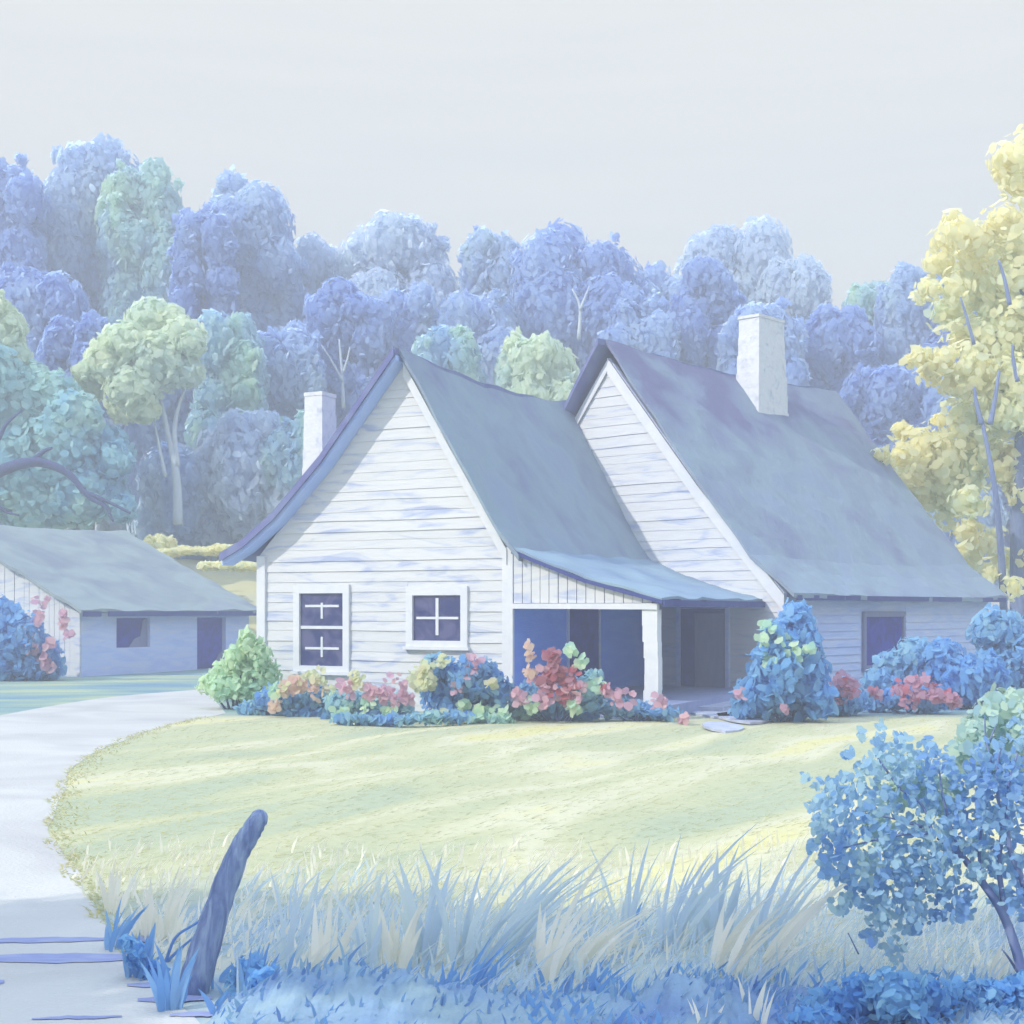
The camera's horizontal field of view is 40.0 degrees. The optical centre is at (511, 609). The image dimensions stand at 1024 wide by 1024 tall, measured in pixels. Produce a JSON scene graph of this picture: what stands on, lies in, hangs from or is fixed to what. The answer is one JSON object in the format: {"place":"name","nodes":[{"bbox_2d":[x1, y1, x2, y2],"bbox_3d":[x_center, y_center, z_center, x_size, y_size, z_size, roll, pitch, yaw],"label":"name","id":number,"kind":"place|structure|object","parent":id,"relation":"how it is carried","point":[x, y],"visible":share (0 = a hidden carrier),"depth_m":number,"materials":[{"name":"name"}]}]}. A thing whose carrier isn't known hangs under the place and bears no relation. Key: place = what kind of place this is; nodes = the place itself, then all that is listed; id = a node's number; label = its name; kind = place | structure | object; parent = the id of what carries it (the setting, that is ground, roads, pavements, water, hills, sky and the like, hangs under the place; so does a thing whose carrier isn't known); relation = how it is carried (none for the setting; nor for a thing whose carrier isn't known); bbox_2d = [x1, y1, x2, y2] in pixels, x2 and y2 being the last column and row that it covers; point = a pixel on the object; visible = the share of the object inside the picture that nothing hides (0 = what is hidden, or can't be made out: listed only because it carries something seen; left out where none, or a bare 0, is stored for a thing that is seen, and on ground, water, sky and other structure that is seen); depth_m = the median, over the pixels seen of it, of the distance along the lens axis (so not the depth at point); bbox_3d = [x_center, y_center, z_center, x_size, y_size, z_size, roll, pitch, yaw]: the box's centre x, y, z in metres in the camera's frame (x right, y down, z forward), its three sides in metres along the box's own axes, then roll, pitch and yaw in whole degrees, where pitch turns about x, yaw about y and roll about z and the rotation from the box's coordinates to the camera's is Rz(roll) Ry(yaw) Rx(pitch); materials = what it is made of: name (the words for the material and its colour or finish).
{"place":"outdoors","nodes":[
{"label":"outdoors","id":0,"kind":"place"},
{"bbox_2d":[0,690,224,1023],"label":"road","id":1,"kind":"structure","parent":0,"point":[40,749],"depth_m":12.19,"materials":[{"name":"concrete"}]},
{"bbox_2d":[0,936,212,1018],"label":"road ruts","id":2,"kind":"structure","parent":1,"relation":"on","point":[59,957],"depth_m":9.23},
{"bbox_2d":[104,897,148,951],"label":"grass clump","id":3,"kind":"object","parent":1,"relation":"on","point":[110,937],"visible":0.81,"depth_m":9.50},
{"bbox_2d":[139,941,198,1011],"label":"grass clump","id":4,"kind":"object","parent":1,"relation":"on","point":[169,992],"visible":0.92,"depth_m":8.06,"materials":[{"name":"plant"}]},
{"bbox_2d":[0,558,1023,1023],"bbox_3d":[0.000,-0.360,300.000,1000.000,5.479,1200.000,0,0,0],"label":"ground","id":5,"kind":"structure","parent":0,"point":[28,694],"depth_m":17.24,"materials":[{"name":"plant"}]},
{"bbox_2d":[0,289,33,365],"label":"lime tree","id":6,"kind":"object","parent":5,"relation":"on","point":[14,329],"visible":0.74,"depth_m":63.84,"materials":[{"name":"green plant"}]},
{"bbox_2d":[0,152,55,524],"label":"leafy tree","id":7,"kind":"object","parent":5,"relation":"on","point":[26,221],"visible":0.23,"depth_m":80.47,"materials":[{"name":"blue plant"}]},
{"bbox_2d":[0,594,75,680],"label":"flowering shrub","id":8,"kind":"object","parent":5,"relation":"on","point":[29,651],"visible":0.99,"depth_m":45.00,"materials":[{"name":"blue plant"}]},
{"bbox_2d":[0,260,90,359],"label":"leafy tree","id":9,"kind":"object","parent":5,"relation":"on","point":[36,298],"visible":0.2,"depth_m":75.87,"materials":[{"name":"blue plant"}]},
{"bbox_2d":[35,314,77,529],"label":"leafy tree","id":10,"kind":"object","parent":5,"relation":"on","point":[56,342],"visible":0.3,"depth_m":72.31,"materials":[{"name":"blue plant"}]},
{"bbox_2d":[0,344,139,529],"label":"spreading tree","id":11,"kind":"object","parent":5,"relation":"on","point":[67,458],"visible":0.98,"depth_m":62.07,"materials":[{"name":"teal plant"}]},
{"bbox_2d":[67,309,109,530],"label":"leafy tree","id":12,"kind":"object","parent":5,"relation":"on","point":[89,326],"visible":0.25,"depth_m":71.41,"materials":[{"name":"blue plant"}]},
{"bbox_2d":[40,131,142,529],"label":"leafy tree","id":13,"kind":"object","parent":5,"relation":"on","point":[77,176],"visible":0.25,"depth_m":83.77,"materials":[{"name":"blue plant"}]},
{"bbox_2d":[95,864,141,914],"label":"grass clump","id":14,"kind":"object","parent":5,"relation":"on","point":[111,900],"visible":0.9,"depth_m":10.66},
{"bbox_2d":[0,525,256,676],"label":"outbuilding","id":15,"kind":"structure","parent":5,"relation":"on","point":[129,602],"depth_m":51.76,"materials":[{"name":"white paint"}]},
{"bbox_2d":[117,618,146,647],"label":"window","id":16,"kind":"structure","parent":15,"relation":"in","point":[131,632],"depth_m":50.28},
{"bbox_2d":[197,617,222,668],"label":"doorway","id":17,"kind":"structure","parent":15,"relation":"in","point":[209,629],"depth_m":53.75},
{"bbox_2d":[94,156,184,530],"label":"leafy tree","id":18,"kind":"object","parent":5,"relation":"on","point":[135,209],"visible":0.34,"depth_m":82.07,"materials":[{"name":"green plant"}]},
{"bbox_2d":[70,296,209,524],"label":"lime tree","id":19,"kind":"object","parent":5,"relation":"on","point":[138,360],"visible":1,"depth_m":64.83,"materials":[{"name":"green plant"}]},
{"bbox_2d":[116,933,170,980],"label":"shrub","id":20,"kind":"object","parent":5,"relation":"on","point":[134,949],"visible":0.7,"depth_m":8.72,"materials":[{"name":"blue plant"}]},
{"bbox_2d":[100,387,193,536],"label":"leafy tree","id":21,"kind":"object","parent":5,"relation":"on","point":[142,437],"visible":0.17,"depth_m":76.30,"materials":[{"name":"blue plant"}]},
{"bbox_2d":[132,866,199,940],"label":"grass clump","id":22,"kind":"object","parent":5,"relation":"on","point":[150,919],"visible":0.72,"depth_m":9.79,"materials":[{"name":"plant"}]},
{"bbox_2d":[126,439,225,559],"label":"leafy tree","id":23,"kind":"object","parent":5,"relation":"on","point":[154,489],"visible":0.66,"depth_m":68.43,"materials":[{"name":"blue plant"}]},
{"bbox_2d":[157,542,232,556],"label":"bank bush","id":24,"kind":"object","parent":5,"relation":"on","point":[215,549],"visible":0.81,"depth_m":59.57,"materials":[{"name":"yellow plant"}]},
{"bbox_2d":[165,197,240,558],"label":"leafy tree","id":25,"kind":"object","parent":5,"relation":"on","point":[205,233],"visible":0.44,"depth_m":78.92,"materials":[{"name":"blue plant"}]},
{"bbox_2d":[179,809,267,995],"bbox_3d":[-1.752,1.796,8.470,0.552,1.174,0.198,0,0,-5],"label":"leaning post","id":26,"kind":"object","parent":5,"relation":"on","point":[207,938],"visible":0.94,"depth_m":8.42,"materials":[{"name":"wood"}]},
{"bbox_2d":[183,308,270,449],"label":"leafy tree","id":27,"kind":"object","parent":5,"relation":"on","point":[234,361],"visible":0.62,"depth_m":69.78,"materials":[{"name":"green plant"}]},
{"bbox_2d":[194,624,282,708],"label":"green bush","id":28,"kind":"object","parent":5,"relation":"on","point":[245,670],"visible":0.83,"depth_m":32.30,"materials":[{"name":"green plant"}]},
{"bbox_2d":[192,407,289,560],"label":"leafy tree","id":29,"kind":"object","parent":5,"relation":"on","point":[231,452],"visible":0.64,"depth_m":67.36,"materials":[{"name":"blue plant"}]},
{"bbox_2d":[224,951,280,995],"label":"shrub","id":30,"kind":"object","parent":5,"relation":"on","point":[263,972],"visible":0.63,"depth_m":8.30,"materials":[{"name":"blue plant"}]},
{"bbox_2d":[201,164,309,559],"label":"leafy tree","id":31,"kind":"object","parent":5,"relation":"on","point":[271,262],"visible":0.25,"depth_m":81.98,"materials":[{"name":"blue plant"}]},
{"bbox_2d":[258,409,304,517],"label":"leafy tree","id":32,"kind":"object","parent":5,"relation":"on","point":[281,450],"visible":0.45,"depth_m":66.77,"materials":[{"name":"blue plant"}]},
{"bbox_2d":[232,665,341,716],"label":"flower clump","id":33,"kind":"object","parent":5,"relation":"on","point":[296,695],"visible":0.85,"depth_m":30.14,"materials":[{"name":"multicoloured plant"}]},
{"bbox_2d":[257,318,326,430],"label":"leafy tree","id":34,"kind":"object","parent":5,"relation":"on","point":[296,366],"visible":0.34,"depth_m":72.57,"materials":[{"name":"blue plant"}]},
{"bbox_2d":[270,862,334,970],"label":"grass clump","id":35,"kind":"object","parent":5,"relation":"on","point":[283,944],"visible":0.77,"depth_m":8.95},
{"bbox_2d":[294,231,348,294],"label":"leafy tree","id":36,"kind":"object","parent":5,"relation":"on","point":[316,252],"visible":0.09,"depth_m":86.44,"materials":[{"name":"blue plant"}]},
{"bbox_2d":[308,887,367,968],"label":"grass clump","id":37,"kind":"object","parent":5,"relation":"on","point":[319,940],"visible":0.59,"depth_m":8.73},
{"bbox_2d":[302,275,394,429],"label":"leafy tree","id":38,"kind":"object","parent":5,"relation":"on","point":[348,321],"visible":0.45,"depth_m":75.55,"materials":[{"name":"blue plant"}]},
{"bbox_2d":[328,872,398,968],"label":"grass clump","id":39,"kind":"object","parent":5,"relation":"on","point":[373,934],"visible":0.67,"depth_m":8.98,"materials":[{"name":"plant"}]},
{"bbox_2d":[320,669,418,719],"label":"flower clump","id":40,"kind":"object","parent":5,"relation":"on","point":[371,699],"visible":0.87,"depth_m":29.10,"materials":[{"name":"pink plant"}]},
{"bbox_2d":[332,209,461,308],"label":"leafy tree","id":41,"kind":"object","parent":5,"relation":"on","point":[385,250],"visible":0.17,"depth_m":83.34,"materials":[{"name":"blue plant"}]},
{"bbox_2d":[373,894,426,970],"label":"grass clump","id":42,"kind":"object","parent":5,"relation":"on","point":[403,954],"visible":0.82,"depth_m":8.94,"materials":[{"name":"plant"}]},
{"bbox_2d":[374,279,438,368],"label":"leafy tree","id":43,"kind":"object","parent":5,"relation":"on","point":[414,313],"visible":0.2,"depth_m":77.43,"materials":[{"name":"blue plant"}]},
{"bbox_2d":[328,708,515,727],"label":"leafy shrub","id":44,"kind":"object","parent":5,"relation":"on","point":[458,717],"visible":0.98,"depth_m":27.85,"materials":[{"name":"blue plant"}]},
{"bbox_2d":[392,853,462,967],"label":"grass clump","id":45,"kind":"object","parent":5,"relation":"on","point":[430,931],"visible":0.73,"depth_m":9.14,"materials":[{"name":"plant"}]},
{"bbox_2d":[411,323,487,382],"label":"leafy tree","id":46,"kind":"object","parent":5,"relation":"on","point":[445,346],"visible":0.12,"depth_m":71.12,"materials":[{"name":"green plant"}]},
{"bbox_2d":[420,847,498,970],"bbox_3d":[-0.344,1.926,9.141,0.480,0.788,0.260,0,0,-21],"label":"grass clump","id":47,"kind":"object","parent":5,"relation":"on","point":[466,929],"visible":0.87,"depth_m":9.09,"materials":[{"name":"plant"}]},
{"bbox_2d":[413,651,516,724],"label":"flower clump","id":48,"kind":"object","parent":5,"relation":"on","point":[442,682],"visible":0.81,"depth_m":28.32,"materials":[{"name":"blue plant"}]},
{"bbox_2d":[433,287,522,384],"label":"leafy tree","id":49,"kind":"object","parent":5,"relation":"on","point":[490,320],"visible":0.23,"depth_m":77.59,"materials":[{"name":"blue plant"}]},
{"bbox_2d":[456,225,523,303],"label":"leafy tree","id":50,"kind":"object","parent":5,"relation":"on","point":[484,258],"visible":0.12,"depth_m":81.90,"materials":[{"name":"blue plant"}]},
{"bbox_2d":[219,347,764,719],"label":"clapboard cottage","id":51,"kind":"structure","parent":5,"relation":"on","point":[419,512],"depth_m":32.45,"materials":[{"name":"white paint"}]},
{"bbox_2d":[290,584,351,674],"bbox_3d":[-4.474,0.471,32.946,1.660,2.110,0.135,0,0,26],"label":"window","id":52,"kind":"structure","parent":51,"relation":"in","point":[321,613],"depth_m":32.98,"materials":[{"name":"wood"}]},
{"bbox_2d":[403,586,469,649],"bbox_3d":[-1.698,0.191,31.566,1.680,1.430,0.135,0,0,26],"label":"window","id":53,"kind":"structure","parent":51,"relation":"in","point":[437,617],"depth_m":31.58,"materials":[{"name":"wood"}]},
{"bbox_2d":[566,609,600,677],"bbox_3d":[1.754,0.880,34.224,0.050,2.200,2.000,0,0,26],"label":"doorway","id":54,"kind":"structure","parent":51,"relation":"in","point":[583,626],"depth_m":34.30,"materials":[{"name":"blue"}]},
{"bbox_2d":[470,930,536,986],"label":"grass clump","id":55,"kind":"object","parent":5,"relation":"on","point":[491,972],"visible":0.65,"depth_m":8.55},
{"bbox_2d":[468,859,557,971],"bbox_3d":[0.002,1.950,9.109,0.601,0.741,0.233,0,0,0],"label":"grass clump","id":56,"kind":"object","parent":5,"relation":"on","point":[495,926],"visible":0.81,"depth_m":9.05,"materials":[{"name":"plant"}]},
{"bbox_2d":[492,326,579,400],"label":"leafy tree","id":57,"kind":"object","parent":5,"relation":"on","point":[543,365],"visible":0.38,"depth_m":69.84,"materials":[{"name":"green plant"}]},
{"bbox_2d":[509,638,608,721],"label":"flower clump","id":58,"kind":"object","parent":5,"relation":"on","point":[568,697],"visible":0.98,"depth_m":28.24,"materials":[{"name":"pink plant"}]},
{"bbox_2d":[498,849,637,964],"bbox_3d":[0.380,1.929,9.243,0.946,0.781,0.286,0,0,0],"label":"grass clump","id":59,"kind":"object","parent":5,"relation":"on","point":[535,898],"visible":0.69,"depth_m":9.19,"materials":[{"name":"plant"}]},
{"bbox_2d":[506,217,648,381],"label":"leafy tree","id":60,"kind":"object","parent":5,"relation":"on","point":[566,288],"visible":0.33,"depth_m":78.99,"materials":[{"name":"blue plant"}]},
{"bbox_2d":[536,841,628,983],"bbox_3d":[0.435,1.879,8.729,0.588,0.883,0.257,0,0,4],"label":"grass clump","id":61,"kind":"object","parent":5,"relation":"on","point":[555,962],"visible":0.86,"depth_m":8.68,"materials":[{"name":"plant"}]},
{"bbox_2d":[198,958,1023,1023],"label":"undergrowth","id":62,"kind":"object","parent":5,"relation":"on","point":[578,1012],"visible":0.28,"depth_m":8.02,"materials":[{"name":"blue plant"}]},
{"bbox_2d":[206,937,1023,1023],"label":"bank grass","id":63,"kind":"structure","parent":5,"relation":"on","point":[316,969],"depth_m":7.89,"materials":[{"name":"blue plant"}]},
{"bbox_2d":[587,839,667,954],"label":"grass clump","id":64,"kind":"object","parent":5,"relation":"on","point":[629,908],"visible":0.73,"depth_m":9.33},
{"bbox_2d":[595,280,682,361],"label":"leafy tree","id":65,"kind":"object","parent":5,"relation":"on","point":[648,324],"visible":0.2,"depth_m":76.94,"materials":[{"name":"blue plant"}]},
{"bbox_2d":[569,880,708,973],"bbox_3d":[0.820,2.029,8.988,0.960,0.582,0.244,0,0,0],"label":"grass clump","id":66,"kind":"object","parent":5,"relation":"on","point":[598,942],"visible":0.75,"depth_m":8.97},
{"bbox_2d":[595,682,689,724],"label":"flower clump","id":67,"kind":"object","parent":5,"relation":"on","point":[618,705],"visible":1,"depth_m":28.64,"materials":[{"name":"pink plant"}]},
{"bbox_2d":[642,260,684,310],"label":"leafy tree","id":68,"kind":"object","parent":5,"relation":"on","point":[661,281],"visible":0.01,"depth_m":83.79,"materials":[{"name":"blue plant"}]},
{"bbox_2d":[666,252,747,369],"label":"leafy tree","id":69,"kind":"object","parent":5,"relation":"on","point":[707,298],"visible":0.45,"depth_m":78.95,"materials":[{"name":"blue plant"}]},
{"bbox_2d":[656,819,776,949],"bbox_3d":[1.388,1.885,9.567,0.871,0.871,0.276,0,0,-8],"label":"grass clump","id":70,"kind":"object","parent":5,"relation":"on","point":[688,912],"visible":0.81,"depth_m":9.50,"materials":[{"name":"plant"}]},
{"bbox_2d":[678,843,764,942],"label":"grass clump","id":71,"kind":"object","parent":5,"relation":"on","point":[710,917],"visible":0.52,"depth_m":9.64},
{"bbox_2d":[672,213,792,306],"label":"leafy tree","id":72,"kind":"object","parent":5,"relation":"on","point":[754,249],"visible":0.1,"depth_m":87.27,"materials":[{"name":"blue plant"}]},
{"bbox_2d":[710,886,806,979],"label":"grass clump","id":73,"kind":"object","parent":5,"relation":"on","point":[721,946],"visible":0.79,"depth_m":8.69,"materials":[{"name":"plant"}]},
{"bbox_2d":[715,296,812,385],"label":"leafy tree","id":74,"kind":"object","parent":5,"relation":"on","point":[795,336],"visible":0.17,"depth_m":76.28,"materials":[{"name":"blue plant"}]},
{"bbox_2d":[727,597,839,721],"bbox_3d":[5.536,1.079,28.721,2.224,2.682,1.715,0,0,0],"label":"cypress shrub","id":75,"kind":"object","parent":5,"relation":"on","point":[785,678],"visible":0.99,"depth_m":28.40,"materials":[{"name":"blue plant"}]},
{"bbox_2d":[564,313,1007,692],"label":"tall cottage","id":76,"kind":"structure","parent":5,"relation":"on","point":[757,476],"depth_m":39.03,"materials":[{"name":"white paint"}]},
{"bbox_2d":[676,607,729,687],"bbox_3d":[4.993,1.040,36.818,1.670,2.480,0.080,0,0,43],"label":"doorway","id":77,"kind":"structure","parent":76,"relation":"in","point":[702,635],"depth_m":36.78,"materials":[{"name":"wood"}]},
{"bbox_2d":[861,612,905,671],"bbox_3d":[10.298,0.871,38.840,0.135,1.630,2.440,0,0,43],"label":"window","id":78,"kind":"structure","parent":76,"relation":"in","point":[881,631],"depth_m":38.71,"materials":[{"name":"glass"}]},
{"bbox_2d":[746,831,838,954],"bbox_3d":[1.873,1.904,9.412,0.606,0.832,0.261,0,0,-16],"label":"grass clump","id":79,"kind":"object","parent":5,"relation":"on","point":[759,920],"visible":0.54,"depth_m":9.37,"materials":[{"name":"plant"}]},
{"bbox_2d":[755,252,833,331],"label":"leafy tree","id":80,"kind":"object","parent":5,"relation":"on","point":[801,282],"visible":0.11,"depth_m":85.32,"materials":[{"name":"blue plant"}]},
{"bbox_2d":[754,883,846,979],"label":"grass clump","id":81,"kind":"object","parent":5,"relation":"on","point":[794,926],"visible":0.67,"depth_m":8.72,"materials":[{"name":"plant"}]},
{"bbox_2d":[786,970,874,1023],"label":"shrub","id":82,"kind":"object","parent":5,"relation":"on","point":[844,1000],"visible":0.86,"depth_m":7.66,"materials":[{"name":"blue plant"}]},
{"bbox_2d":[803,303,881,392],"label":"leafy tree","id":83,"kind":"object","parent":5,"relation":"on","point":[844,341],"visible":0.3,"depth_m":78.78,"materials":[{"name":"blue plant"}]},
{"bbox_2d":[828,668,873,716],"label":"flower clump","id":84,"kind":"object","parent":5,"relation":"on","point":[851,699],"visible":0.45,"depth_m":29.99,"materials":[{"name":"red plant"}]},
{"bbox_2d":[841,280,888,325],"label":"leafy tree","id":85,"kind":"object","parent":5,"relation":"on","point":[864,294],"visible":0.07,"depth_m":82.60,"materials":[{"name":"green plant"}]},
{"bbox_2d":[838,362,923,469],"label":"leafy tree","id":86,"kind":"object","parent":5,"relation":"on","point":[881,401],"visible":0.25,"depth_m":74.10,"materials":[{"name":"blue plant"}]},
{"bbox_2d":[859,636,931,691],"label":"leafy shrub","id":87,"kind":"object","parent":5,"relation":"on","point":[903,661],"visible":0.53,"depth_m":33.23,"materials":[{"name":"blue plant"}]},
{"bbox_2d":[871,260,944,373],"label":"leafy tree","id":88,"kind":"object","parent":5,"relation":"on","point":[901,326],"visible":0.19,"depth_m":80.36,"materials":[{"name":"blue plant"}]},
{"bbox_2d":[858,966,962,1023],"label":"shrub","id":89,"kind":"object","parent":5,"relation":"on","point":[899,996],"visible":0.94,"depth_m":7.56,"materials":[{"name":"blue plant"}]},
{"bbox_2d":[799,687,1023,972],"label":"blue shrub","id":90,"kind":"object","parent":5,"relation":"on","point":[981,758],"visible":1,"depth_m":7.89,"materials":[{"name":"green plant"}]},
{"bbox_2d":[863,672,962,713],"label":"flower clump","id":91,"kind":"object","parent":5,"relation":"on","point":[921,696],"visible":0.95,"depth_m":30.63,"materials":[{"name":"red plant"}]},
{"bbox_2d":[870,124,1023,622],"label":"yellow tree","id":92,"kind":"object","parent":5,"relation":"on","point":[942,471],"visible":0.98,"depth_m":46.78,"materials":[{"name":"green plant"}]},
{"bbox_2d":[912,366,1009,587],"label":"leafy tree","id":93,"kind":"object","parent":5,"relation":"on","point":[932,397],"visible":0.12,"depth_m":74.23,"materials":[{"name":"blue plant"}]},
{"bbox_2d":[915,636,1013,709],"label":"leafy shrub","id":94,"kind":"object","parent":5,"relation":"on","point":[968,679],"visible":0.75,"depth_m":32.31,"materials":[{"name":"blue plant"}]},
{"bbox_2d":[921,292,1017,547],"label":"leafy tree","id":95,"kind":"object","parent":5,"relation":"on","point":[934,338],"visible":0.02,"depth_m":78.97,"materials":[{"name":"blue plant"}]},
{"bbox_2d":[942,969,1023,1013],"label":"shrub","id":96,"kind":"object","parent":5,"relation":"on","point":[983,993],"visible":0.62,"depth_m":7.79,"materials":[{"name":"blue plant"}]},
{"bbox_2d":[965,602,1023,689],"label":"leafy shrub","id":97,"kind":"object","parent":5,"relation":"on","point":[1002,634],"visible":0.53,"depth_m":33.49,"materials":[{"name":"blue plant"}]},
{"bbox_2d":[0,0,1023,612],"label":"sky","id":98,"kind":"structure","parent":0,"point":[853,125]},
{"bbox_2d":[69,828,1022,970],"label":"dry grass","id":99,"kind":"structure","parent":0,"point":[244,907],"depth_m":11.23,"materials":[{"name":"plant"}]},
{"bbox_2d":[228,848,1023,996],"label":"tall grass","id":100,"kind":"structure","parent":0,"point":[580,976],"depth_m":9.25,"materials":[{"name":"plant"}]},
{"bbox_2d":[691,710,769,732],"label":"path","id":101,"kind":"structure","parent":0,"point":[721,727],"depth_m":28.27,"materials":[{"name":"stone"}]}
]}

